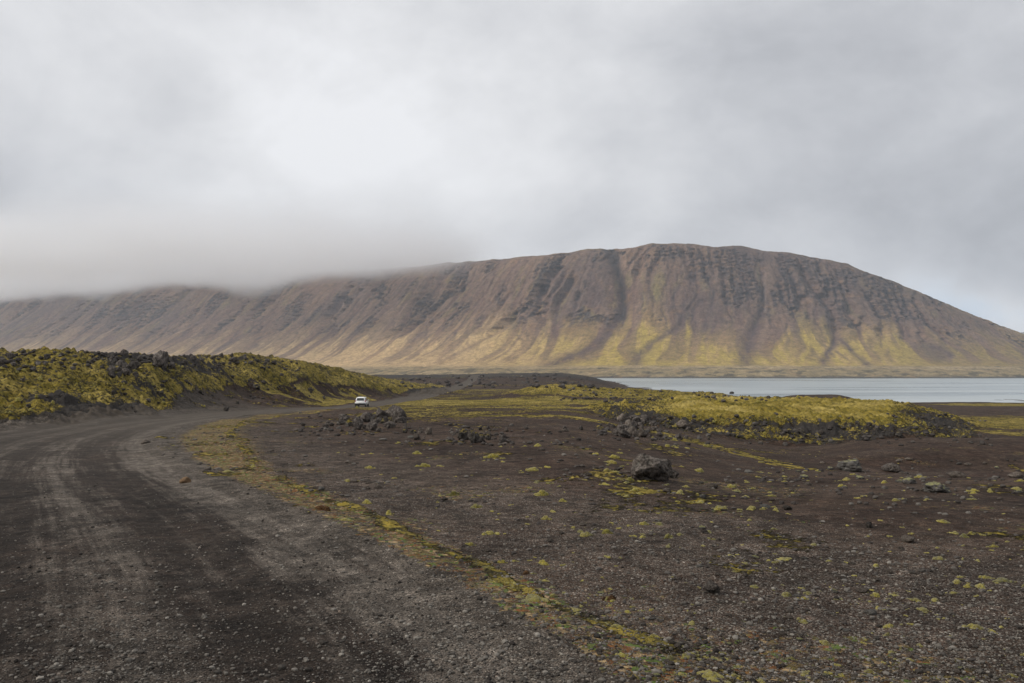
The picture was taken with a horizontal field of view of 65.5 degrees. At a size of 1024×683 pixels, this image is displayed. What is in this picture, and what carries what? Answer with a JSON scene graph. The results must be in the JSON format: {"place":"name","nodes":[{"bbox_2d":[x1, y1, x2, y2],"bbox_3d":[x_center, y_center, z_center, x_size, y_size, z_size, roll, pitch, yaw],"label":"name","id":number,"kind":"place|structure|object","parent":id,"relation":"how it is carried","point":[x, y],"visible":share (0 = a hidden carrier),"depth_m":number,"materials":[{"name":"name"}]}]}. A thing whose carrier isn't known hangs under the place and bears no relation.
{"place":"outdoors","nodes":[
{"label":"outdoors","id":0,"kind":"place"},
{"bbox_2d":[0,346,464,427],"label":"mossy hill","id":1,"kind":"structure","parent":0,"point":[74,399],"depth_m":90.45,"materials":[{"name":"plant"}]},
{"bbox_2d":[6,353,15,358],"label":"lava rock","id":2,"kind":"object","parent":1,"relation":"on","point":[11,355],"visible":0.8,"depth_m":71.21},
{"bbox_2d":[44,354,50,359],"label":"lava rock","id":3,"kind":"object","parent":1,"relation":"on","point":[46,356],"visible":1,"depth_m":76.22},
{"bbox_2d":[86,358,93,363],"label":"lava rock","id":4,"kind":"object","parent":1,"relation":"on","point":[90,361],"visible":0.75,"depth_m":83.20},
{"bbox_2d":[106,365,115,372],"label":"lava rock","id":5,"kind":"object","parent":1,"relation":"on","point":[111,368],"visible":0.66,"depth_m":83.14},
{"bbox_2d":[108,371,115,377],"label":"lava rock","id":6,"kind":"object","parent":1,"relation":"on","point":[111,374],"visible":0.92,"depth_m":79.76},
{"bbox_2d":[116,360,126,366],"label":"lava rock","id":7,"kind":"object","parent":1,"relation":"on","point":[120,363],"visible":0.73,"depth_m":88.36,"materials":[{"name":"stone"}]},
{"bbox_2d":[122,368,128,375],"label":"lava rock","id":8,"kind":"object","parent":1,"relation":"on","point":[125,371],"visible":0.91,"depth_m":85.97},
{"bbox_2d":[129,361,139,369],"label":"lava rock","id":9,"kind":"object","parent":1,"relation":"on","point":[136,363],"visible":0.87,"depth_m":90.54,"materials":[{"name":"stone"}]},
{"bbox_2d":[157,389,163,396],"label":"lava rock","id":10,"kind":"object","parent":1,"relation":"on","point":[160,392],"visible":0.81,"depth_m":88.47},
{"bbox_2d":[152,350,169,369],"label":"lava rock","id":11,"kind":"object","parent":1,"relation":"on","point":[161,358],"visible":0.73,"depth_m":104.28,"materials":[{"name":"stone"}]},
{"bbox_2d":[168,363,175,368],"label":"lava rock","id":12,"kind":"object","parent":1,"relation":"on","point":[171,365],"visible":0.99,"depth_m":107.12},
{"bbox_2d":[229,357,237,362],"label":"lava rock","id":13,"kind":"object","parent":1,"relation":"on","point":[234,359],"visible":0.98,"depth_m":147.41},
{"bbox_2d":[253,383,259,389],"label":"lava rock","id":14,"kind":"object","parent":1,"relation":"on","point":[256,385],"visible":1,"depth_m":140.28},
{"bbox_2d":[0,375,537,682],"bbox_3d":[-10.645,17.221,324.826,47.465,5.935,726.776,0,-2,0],"label":"road","id":15,"kind":"structure","parent":0,"point":[94,432],"depth_m":8.03,"materials":[{"name":"gravel"}]},
{"bbox_2d":[179,477,190,482],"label":"stone","id":16,"kind":"object","parent":15,"relation":"on","point":[185,480],"visible":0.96,"depth_m":16.37,"materials":[{"name":"stone"}]},
{"bbox_2d":[355,397,368,406],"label":"parked car","id":17,"kind":"object","parent":15,"relation":"on","point":[361,401],"visible":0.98,"depth_m":135.67,"materials":[{"name":"white paint"}]},
{"bbox_2d":[0,373,1023,682],"bbox_3d":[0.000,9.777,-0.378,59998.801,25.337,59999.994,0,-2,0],"label":"ground","id":18,"kind":"structure","parent":0,"point":[468,407],"depth_m":12.03,"materials":[{"name":"soil"}]},
{"bbox_2d":[141,439,150,443],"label":"stone","id":19,"kind":"object","parent":18,"relation":"on","point":[144,441],"visible":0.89,"depth_m":29.37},
{"bbox_2d":[315,505,329,510],"bbox_3d":[-2.853,2.511,11.994,0.271,0.082,0.158,-1,-2,19],"label":"rusty tuft","id":20,"kind":"object","parent":18,"relation":"on","point":[322,507],"visible":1,"depth_m":11.95,"materials":[{"name":"plant"}]},
{"bbox_2d":[345,420,352,425],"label":"lava rock","id":21,"kind":"object","parent":18,"relation":"on","point":[348,422],"visible":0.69,"depth_m":45.23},
{"bbox_2d":[353,421,361,429],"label":"lava rock","id":22,"kind":"object","parent":18,"relation":"on","point":[357,425],"visible":0.91,"depth_m":39.63,"materials":[{"name":"stone"}]},
{"bbox_2d":[354,417,363,425],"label":"lava rock","id":23,"kind":"object","parent":18,"relation":"on","point":[358,419],"visible":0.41,"depth_m":43.80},
{"bbox_2d":[362,499,371,503],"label":"moss clump","id":24,"kind":"object","parent":18,"relation":"on","point":[366,501],"visible":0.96,"depth_m":12.83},
{"bbox_2d":[360,412,374,421],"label":"lava rock","id":25,"kind":"object","parent":18,"relation":"on","point":[366,416],"visible":0.81,"depth_m":50.71,"materials":[{"name":"stone"}]},
{"bbox_2d":[366,421,377,430],"bbox_3d":[-6.892,4.212,39.204,0.618,0.589,0.494,-1,-2,19],"label":"lava rock","id":26,"kind":"object","parent":18,"relation":"on","point":[372,425],"visible":0.84,"depth_m":39.06,"materials":[{"name":"stone"}]},
{"bbox_2d":[376,407,387,417],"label":"lava rock","id":27,"kind":"object","parent":18,"relation":"on","point":[380,413],"visible":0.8,"depth_m":62.74,"materials":[{"name":"stone"}]},
{"bbox_2d":[384,421,395,427],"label":"lava rock","id":28,"kind":"object","parent":18,"relation":"on","point":[390,424],"visible":0.89,"depth_m":40.31,"materials":[{"name":"stone"}]},
{"bbox_2d":[385,404,394,415],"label":"lava rock","id":29,"kind":"object","parent":18,"relation":"on","point":[388,411],"visible":0.45,"depth_m":70.25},
{"bbox_2d":[390,406,402,414],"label":"lava rock","id":30,"kind":"object","parent":18,"relation":"on","point":[395,409],"visible":0.3,"depth_m":62.62,"materials":[{"name":"stone"}]},
{"bbox_2d":[392,410,406,422],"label":"lava rock","id":31,"kind":"object","parent":18,"relation":"on","point":[396,414],"visible":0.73,"depth_m":50.76,"materials":[{"name":"stone"}]},
{"bbox_2d":[395,416,406,422],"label":"lava rock","id":32,"kind":"object","parent":18,"relation":"on","point":[402,419],"visible":0.87,"depth_m":50.38,"materials":[{"name":"stone"}]},
{"bbox_2d":[413,433,419,439],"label":"lava rock","id":33,"kind":"object","parent":18,"relation":"on","point":[416,436],"visible":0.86,"depth_m":29.97,"materials":[{"name":"stone"}]},
{"bbox_2d":[415,463,429,466],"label":"moss clump","id":34,"kind":"object","parent":18,"relation":"on","point":[424,465],"visible":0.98,"depth_m":19.89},
{"bbox_2d":[425,427,431,434],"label":"lava rock","id":35,"kind":"object","parent":18,"relation":"on","point":[428,430],"visible":0.87,"depth_m":34.53,"materials":[{"name":"stone"}]},
{"bbox_2d":[446,491,459,495],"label":"moss clump","id":36,"kind":"object","parent":18,"relation":"on","point":[453,493],"visible":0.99,"depth_m":14.13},
{"bbox_2d":[458,429,467,439],"bbox_3d":[-1.833,3.529,29.725,0.373,0.541,0.434,0,-2,2],"label":"lava rock","id":37,"kind":"object","parent":18,"relation":"on","point":[462,433],"visible":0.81,"depth_m":29.61,"materials":[{"name":"stone"}]},
{"bbox_2d":[468,430,479,442],"bbox_3d":[-1.373,3.435,28.303,0.395,0.555,0.434,-1,-2,14],"label":"lava rock","id":38,"kind":"object","parent":18,"relation":"on","point":[473,436],"visible":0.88,"depth_m":28.14,"materials":[{"name":"stone"}]},
{"bbox_2d":[470,503,482,507],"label":"moss clump","id":39,"kind":"object","parent":18,"relation":"on","point":[476,505],"visible":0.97,"depth_m":12.48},
{"bbox_2d":[481,531,499,534],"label":"moss clump","id":40,"kind":"object","parent":18,"relation":"on","point":[490,533],"visible":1,"depth_m":10.13,"materials":[{"name":"plant"}]},
{"bbox_2d":[483,453,498,457],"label":"moss clump","id":41,"kind":"object","parent":18,"relation":"on","point":[492,455],"visible":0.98,"depth_m":22.63,"materials":[{"name":"plant"}]},
{"bbox_2d":[0,353,1000,461],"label":"moss","id":42,"kind":"object","parent":18,"relation":"on","point":[39,378],"visible":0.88,"depth_m":81.27,"materials":[{"name":"plant"}]},
{"bbox_2d":[499,434,509,441],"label":"lava rock","id":43,"kind":"object","parent":18,"relation":"on","point":[504,436],"visible":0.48,"depth_m":29.43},
{"bbox_2d":[0,350,1023,505],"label":"lava rubble","id":44,"kind":"object","parent":18,"relation":"on","point":[605,431],"visible":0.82,"depth_m":75.52,"materials":[{"name":"stone"}]},
{"bbox_2d":[0,441,1023,682],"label":"pebbles","id":45,"kind":"object","parent":18,"relation":"on","point":[511,644],"visible":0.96,"depth_m":5.98,"materials":[{"name":"gravel"}]},
{"bbox_2d":[515,594,548,601],"bbox_3d":[0.152,2.179,6.740,0.341,0.066,0.333,1,-2,-20],"label":"moss clump","id":46,"kind":"object","parent":18,"relation":"on","point":[532,598],"visible":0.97,"depth_m":6.71,"materials":[{"name":"plant"}]},
{"bbox_2d":[525,467,538,470],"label":"moss clump","id":47,"kind":"object","parent":18,"relation":"on","point":[532,469],"visible":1,"depth_m":18.53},
{"bbox_2d":[534,490,548,495],"bbox_3d":[0.518,2.654,13.953,0.266,0.120,0.167,0,-2,-11],"label":"moss clump","id":48,"kind":"object","parent":18,"relation":"on","point":[541,493],"visible":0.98,"depth_m":13.91,"materials":[{"name":"plant"}]},
{"bbox_2d":[536,559,548,564],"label":"moss clump","id":49,"kind":"object","parent":18,"relation":"on","point":[542,562],"visible":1,"depth_m":8.28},
{"bbox_2d":[541,515,551,519],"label":"moss clump","id":50,"kind":"object","parent":18,"relation":"on","point":[544,517],"visible":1,"depth_m":11.29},
{"bbox_2d":[579,531,592,536],"bbox_3d":[0.933,2.415,9.992,0.232,0.069,0.123,0,-2,-4],"label":"moss clump","id":51,"kind":"object","parent":18,"relation":"on","point":[586,534],"visible":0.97,"depth_m":9.96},
{"bbox_2d":[155,426,1023,682],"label":"rubble","id":52,"kind":"object","parent":18,"relation":"on","point":[728,579],"visible":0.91,"depth_m":8.79,"materials":[{"name":"stone"}]},
{"bbox_2d":[171,419,1023,682],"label":"moss","id":53,"kind":"object","parent":18,"relation":"on","point":[727,659],"visible":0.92,"depth_m":9.26,"materials":[{"name":"plant"}]},
{"bbox_2d":[602,529,613,533],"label":"moss clump","id":54,"kind":"object","parent":18,"relation":"on","point":[606,531],"visible":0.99,"depth_m":10.18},
{"bbox_2d":[602,595,615,600],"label":"rusty tuft","id":55,"kind":"object","parent":18,"relation":"on","point":[610,597],"visible":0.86,"depth_m":6.92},
{"bbox_2d":[604,460,616,463],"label":"moss clump","id":56,"kind":"object","parent":18,"relation":"on","point":[612,461],"visible":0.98,"depth_m":21.96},
{"bbox_2d":[611,427,620,435],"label":"lava rock","id":57,"kind":"object","parent":18,"relation":"on","point":[617,430],"visible":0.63,"depth_m":44.85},
{"bbox_2d":[610,624,624,627],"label":"moss clump","id":58,"kind":"object","parent":18,"relation":"on","point":[616,625],"visible":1,"depth_m":6.03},
{"bbox_2d":[617,424,627,429],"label":"lava rock","id":59,"kind":"object","parent":18,"relation":"on","point":[623,426],"visible":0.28,"depth_m":55.77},
{"bbox_2d":[615,652,630,657],"bbox_3d":[0.748,2.087,5.297,0.120,0.028,0.114,0,-2,-3],"label":"moss clump","id":60,"kind":"object","parent":18,"relation":"on","point":[620,654],"visible":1,"depth_m":5.29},
{"bbox_2d":[618,430,630,438],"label":"lava rock","id":61,"kind":"object","parent":18,"relation":"on","point":[624,433],"visible":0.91,"depth_m":44.40,"materials":[{"name":"stone"}]},
{"bbox_2d":[625,419,630,426],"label":"lava rock","id":62,"kind":"object","parent":18,"relation":"on","point":[628,422],"visible":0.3,"depth_m":60.19,"materials":[{"name":"stone"}]},
{"bbox_2d":[627,426,637,436],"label":"lava rock","id":63,"kind":"object","parent":18,"relation":"on","point":[632,430],"visible":0.71,"depth_m":45.93,"materials":[{"name":"stone"}]},
{"bbox_2d":[629,421,637,428],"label":"lava rock","id":64,"kind":"object","parent":18,"relation":"on","point":[634,424],"visible":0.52,"depth_m":57.42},
{"bbox_2d":[637,427,647,436],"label":"lava rock","id":65,"kind":"object","parent":18,"relation":"on","point":[642,432],"visible":0.8,"depth_m":50.57,"materials":[{"name":"stone"}]},
{"bbox_2d":[639,521,649,524],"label":"moss clump","id":66,"kind":"object","parent":18,"relation":"on","point":[643,523],"visible":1,"depth_m":10.86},
{"bbox_2d":[630,453,672,481],"bbox_3d":[3.154,2.878,17.885,0.953,0.756,0.825,0,-2,4],"label":"boulder","id":67,"kind":"object","parent":18,"relation":"on","point":[644,465],"visible":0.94,"depth_m":17.68,"materials":[{"name":"stone"}]},
{"bbox_2d":[648,634,662,638],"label":"moss clump","id":68,"kind":"object","parent":18,"relation":"on","point":[653,635],"visible":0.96,"depth_m":5.77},
{"bbox_2d":[662,488,670,492],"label":"lava rock","id":69,"kind":"object","parent":18,"relation":"on","point":[666,490],"visible":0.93,"depth_m":15.22,"materials":[{"name":"stone"}]},
{"bbox_2d":[664,533,673,538],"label":"moss clump","id":70,"kind":"object","parent":18,"relation":"on","point":[667,535],"visible":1,"depth_m":9.86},
{"bbox_2d":[666,655,673,660],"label":"moss clump","id":71,"kind":"object","parent":18,"relation":"on","point":[670,657],"visible":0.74,"depth_m":5.28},
{"bbox_2d":[669,470,678,478],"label":"stone","id":72,"kind":"object","parent":18,"relation":"on","point":[674,474],"visible":0.51,"depth_m":19.19,"materials":[{"name":"stone"}]},
{"bbox_2d":[697,669,723,681],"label":"moss clump","id":73,"kind":"object","parent":18,"relation":"on","point":[707,674],"visible":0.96,"depth_m":4.93,"materials":[{"name":"plant"}]},
{"bbox_2d":[704,580,719,593],"bbox_3d":[1.793,2.204,7.104,0.125,0.139,0.128,-2,-3,37],"label":"lava rock","id":74,"kind":"object","parent":18,"relation":"on","point":[711,587],"visible":0.94,"depth_m":7.07,"materials":[{"name":"stone"}]},
{"bbox_2d":[706,483,717,488],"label":"lava rock","id":75,"kind":"object","parent":18,"relation":"on","point":[714,485],"visible":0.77,"depth_m":17.25,"materials":[{"name":"stone"}]},
{"bbox_2d":[746,506,755,509],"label":"moss clump","id":76,"kind":"object","parent":18,"relation":"on","point":[752,508],"visible":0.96,"depth_m":12.82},
{"bbox_2d":[760,504,769,507],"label":"stone","id":77,"kind":"object","parent":18,"relation":"on","point":[765,505],"visible":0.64,"depth_m":13.12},
{"bbox_2d":[774,557,791,560],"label":"moss clump","id":78,"kind":"object","parent":18,"relation":"on","point":[784,558],"visible":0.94,"depth_m":8.67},
{"bbox_2d":[588,393,978,444],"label":"mossy bank","id":79,"kind":"structure","parent":18,"relation":"on","point":[808,408],"depth_m":87.30,"materials":[{"name":"plant"}]},
{"bbox_2d":[617,413,626,420],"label":"lava rock","id":80,"kind":"object","parent":79,"relation":"on","point":[622,417],"visible":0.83,"depth_m":82.11,"materials":[{"name":"stone"}]},
{"bbox_2d":[627,415,637,420],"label":"lava rock","id":81,"kind":"object","parent":79,"relation":"on","point":[631,417],"visible":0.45,"depth_m":81.05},
{"bbox_2d":[632,416,641,422],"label":"lava rock","id":82,"kind":"object","parent":79,"relation":"on","point":[637,419],"visible":0.6,"depth_m":77.99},
{"bbox_2d":[640,415,648,423],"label":"lava rock","id":83,"kind":"object","parent":79,"relation":"on","point":[645,417],"visible":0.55,"depth_m":80.09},
{"bbox_2d":[649,421,656,425],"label":"lava rock","id":84,"kind":"object","parent":79,"relation":"on","point":[652,423],"visible":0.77,"depth_m":76.82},
{"bbox_2d":[676,420,688,428],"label":"lava rock","id":85,"kind":"object","parent":79,"relation":"on","point":[682,424],"visible":0.98,"depth_m":76.62,"materials":[{"name":"stone"}]},
{"bbox_2d":[781,592,790,596],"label":"moss clump","id":86,"kind":"object","parent":18,"relation":"on","point":[786,594],"visible":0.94,"depth_m":7.05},
{"bbox_2d":[782,505,791,509],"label":"lava rock","id":87,"kind":"object","parent":18,"relation":"on","point":[786,507],"visible":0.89,"depth_m":12.80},
{"bbox_2d":[801,670,809,675],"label":"moss clump","id":88,"kind":"object","parent":18,"relation":"on","point":[805,673],"visible":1,"depth_m":5.01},
{"bbox_2d":[819,640,832,644],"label":"moss clump","id":89,"kind":"object","parent":18,"relation":"on","point":[824,642],"visible":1,"depth_m":5.61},
{"bbox_2d":[836,460,861,471],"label":"stone","id":90,"kind":"object","parent":18,"relation":"on","point":[851,465],"visible":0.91,"depth_m":40.62,"materials":[{"name":"stone"}]},
{"bbox_2d":[857,588,868,592],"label":"stone","id":91,"kind":"object","parent":18,"relation":"on","point":[863,590],"visible":1,"depth_m":7.16,"materials":[{"name":"stone"}]},
{"bbox_2d":[866,521,872,527],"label":"lava rock","id":92,"kind":"object","parent":18,"relation":"on","point":[869,524],"visible":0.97,"depth_m":10.81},
{"bbox_2d":[863,609,876,614],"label":"stone","id":93,"kind":"object","parent":18,"relation":"on","point":[871,612],"visible":0.99,"depth_m":6.47,"materials":[{"name":"stone"}]},
{"bbox_2d":[864,669,876,673],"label":"moss clump","id":94,"kind":"object","parent":18,"relation":"on","point":[869,671],"visible":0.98,"depth_m":5.08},
{"bbox_2d":[869,592,879,596],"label":"moss clump","id":95,"kind":"object","parent":18,"relation":"on","point":[874,594],"visible":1,"depth_m":6.99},
{"bbox_2d":[883,624,893,627],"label":"moss clump","id":96,"kind":"object","parent":18,"relation":"on","point":[889,625],"visible":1,"depth_m":6.06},
{"bbox_2d":[881,463,900,472],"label":"lava rock","id":97,"kind":"object","parent":18,"relation":"on","point":[890,467],"visible":0.91,"depth_m":42.94,"materials":[{"name":"stone"}]},
{"bbox_2d":[901,535,914,542],"bbox_3d":[4.809,2.401,9.663,0.159,0.094,0.193,-1,-2,27],"label":"stone","id":98,"kind":"object","parent":18,"relation":"on","point":[907,538],"visible":1,"depth_m":9.60,"materials":[{"name":"stone"}]},
{"bbox_2d":[902,477,915,483],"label":"lava rock","id":99,"kind":"object","parent":18,"relation":"on","point":[908,480],"visible":0.88,"depth_m":19.77,"materials":[{"name":"stone"}]},
{"bbox_2d":[906,598,921,601],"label":"moss clump","id":100,"kind":"object","parent":18,"relation":"on","point":[915,599],"visible":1,"depth_m":6.89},
{"bbox_2d":[915,607,931,611],"bbox_3d":[3.396,2.209,6.576,0.077,0.037,0.131,2,-3,-35],"label":"moss clump","id":101,"kind":"object","parent":18,"relation":"on","point":[922,609],"visible":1,"depth_m":6.55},
{"bbox_2d":[922,481,950,492],"bbox_3d":[8.959,3.098,16.812,0.545,0.272,0.554,1,-3,-33],"label":"stone","id":102,"kind":"object","parent":18,"relation":"on","point":[934,487],"visible":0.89,"depth_m":16.66,"materials":[{"name":"stone"}]},
{"bbox_2d":[932,556,946,559],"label":"moss clump","id":103,"kind":"object","parent":18,"relation":"on","point":[938,558],"visible":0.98,"depth_m":8.51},
{"bbox_2d":[936,519,949,522],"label":"moss clump","id":104,"kind":"object","parent":18,"relation":"on","point":[943,521],"visible":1,"depth_m":11.24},
{"bbox_2d":[947,471,966,477],"bbox_3d":[13.271,3.982,23.734,0.506,0.232,0.351,-1,-2,23],"label":"lava rock","id":105,"kind":"object","parent":18,"relation":"on","point":[953,474],"visible":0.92,"depth_m":23.66,"materials":[{"name":"stone"}]},
{"bbox_2d":[962,623,991,629],"bbox_3d":[3.499,2.150,5.979,0.216,0.052,0.158,-1,-2,25],"label":"moss clump","id":106,"kind":"object","parent":18,"relation":"on","point":[972,626],"visible":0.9,"depth_m":5.99,"materials":[{"name":"plant"}]},
{"bbox_2d":[975,583,984,588],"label":"moss clump","id":107,"kind":"object","parent":18,"relation":"on","point":[980,586],"visible":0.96,"depth_m":7.25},
{"bbox_2d":[978,575,994,578],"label":"moss clump","id":108,"kind":"object","parent":18,"relation":"on","point":[984,576],"visible":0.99,"depth_m":7.62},
{"bbox_2d":[995,577,1012,582],"bbox_3d":[4.643,2.249,7.512,0.154,0.049,0.234,-2,-3,38],"label":"moss clump","id":109,"kind":"object","parent":18,"relation":"on","point":[1001,579],"visible":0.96,"depth_m":7.47,"materials":[{"name":"plant"}]},
{"bbox_2d":[1007,471,1023,477],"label":"lava rock","id":110,"kind":"object","parent":18,"relation":"on","point":[1016,474],"visible":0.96,"depth_m":23.59,"materials":[{"name":"stone"}]},
{"bbox_2d":[0,243,1023,377],"bbox_3d":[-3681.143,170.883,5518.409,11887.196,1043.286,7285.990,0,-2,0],"label":"mountain","id":111,"kind":"structure","parent":0,"point":[670,310],"depth_m":2609.16,"materials":[{"name":"stone"}]},
{"bbox_2d":[0,0,1023,331],"label":"sky","id":112,"kind":"structure","parent":0,"point":[139,138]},
{"bbox_2d":[186,439,905,682],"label":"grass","id":113,"kind":"structure","parent":0,"point":[572,593],"depth_m":7.00,"materials":[{"name":"plant"}]},
{"bbox_2d":[598,378,1023,402],"bbox_3d":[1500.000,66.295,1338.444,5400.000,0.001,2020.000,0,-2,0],"label":"lake","id":114,"kind":"structure","parent":0,"point":[1001,390],"depth_m":770.91,"materials":[{"name":"liquid"}]}
]}

